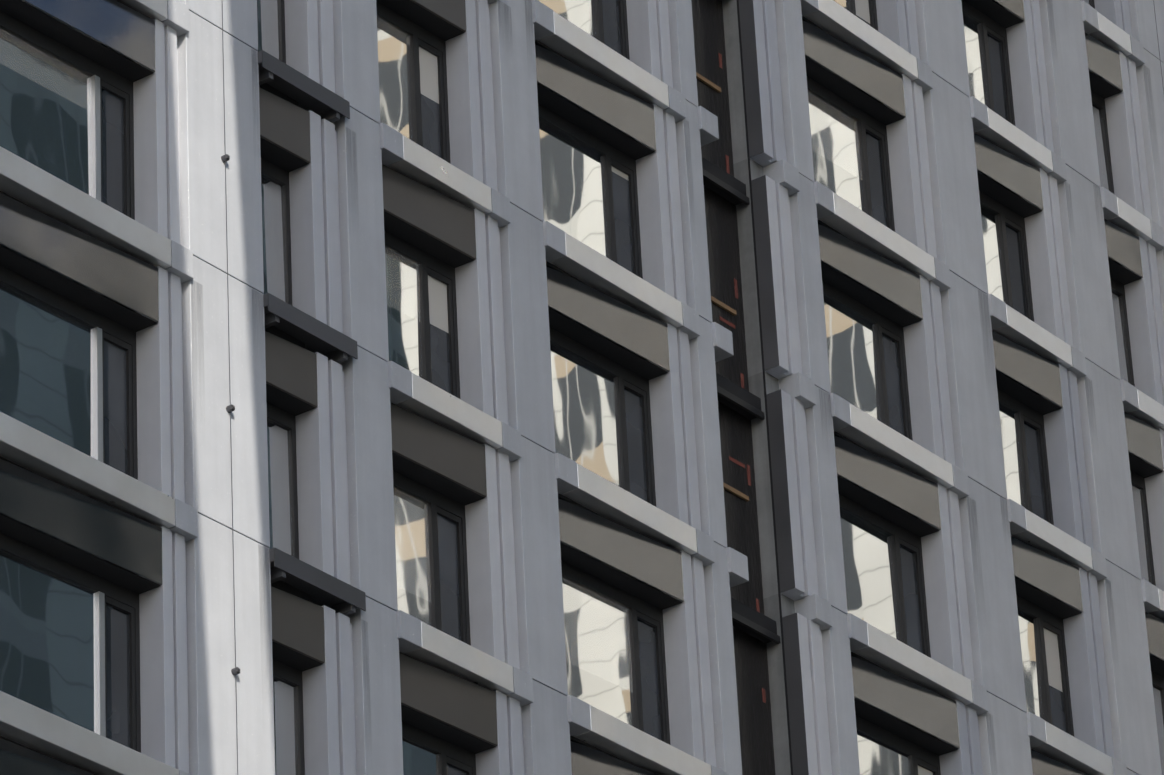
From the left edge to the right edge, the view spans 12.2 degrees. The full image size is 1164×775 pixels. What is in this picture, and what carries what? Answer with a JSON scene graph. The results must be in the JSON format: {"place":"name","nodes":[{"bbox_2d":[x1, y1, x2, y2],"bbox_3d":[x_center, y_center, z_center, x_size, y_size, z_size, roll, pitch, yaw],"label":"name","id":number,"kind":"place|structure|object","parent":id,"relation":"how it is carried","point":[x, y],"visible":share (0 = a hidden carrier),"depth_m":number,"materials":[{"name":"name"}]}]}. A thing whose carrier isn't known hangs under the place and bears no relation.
{"place":"outdoors","nodes":[
{"label":"outdoors","id":0,"kind":"place"},
{"bbox_2d":[257,0,808,774],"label":"metal beam","id":1,"kind":"structure","parent":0,"point":[329,342],"depth_m":65.78,"materials":[{"name":"black metal"}]},
{"bbox_2d":[0,0,1163,774],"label":"window glass","id":2,"kind":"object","parent":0,"point":[48,658],"depth_m":63.34,"materials":[{"name":"clear glass"}]},
{"bbox_2d":[91,75,105,736],"bbox_3d":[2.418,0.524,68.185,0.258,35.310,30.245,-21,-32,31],"label":"window mullion","id":3,"kind":"object","parent":2,"relation":"attached to","point":[98,361],"visible":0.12,"depth_m":56.65},
{"bbox_2d":[0,0,1163,774],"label":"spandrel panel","id":4,"kind":"object","parent":2,"relation":"attached to","point":[92,526],"visible":0.46,"depth_m":62.90,"materials":[{"name":"grey metal"}]},
{"bbox_2d":[0,0,1163,774],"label":"window sill","id":5,"kind":"structure","parent":2,"relation":"attached to","point":[26,724],"depth_m":63.41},
{"bbox_2d":[0,0,1163,774],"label":"window frame","id":6,"kind":"object","parent":2,"relation":"attached to","point":[120,598],"visible":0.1,"depth_m":64.07,"materials":[{"name":"black metal"}]},
{"bbox_2d":[102,0,1065,774],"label":"window sash","id":7,"kind":"object","parent":2,"relation":"attached to","point":[116,452],"visible":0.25,"depth_m":63.83,"materials":[{"name":"black metal"}]},
{"bbox_2d":[133,0,1163,774],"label":"pilaster","id":8,"kind":"object","parent":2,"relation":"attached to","point":[323,510],"visible":0.38,"depth_m":64.50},
{"bbox_2d":[691,0,774,774],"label":"wall strip","id":9,"kind":"object","parent":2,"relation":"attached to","point":[752,681],"visible":0.25,"depth_m":67.54,"materials":[{"name":"black metal"}]},
{"bbox_2d":[161,0,1163,774],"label":"facade column","id":10,"kind":"structure","parent":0,"point":[219,510],"depth_m":64.25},
{"bbox_2d":[191,0,1163,764],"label":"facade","id":11,"kind":"object","parent":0,"point":[687,152],"visible":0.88,"depth_m":65.18,"materials":[{"name":"grey"}]}
]}

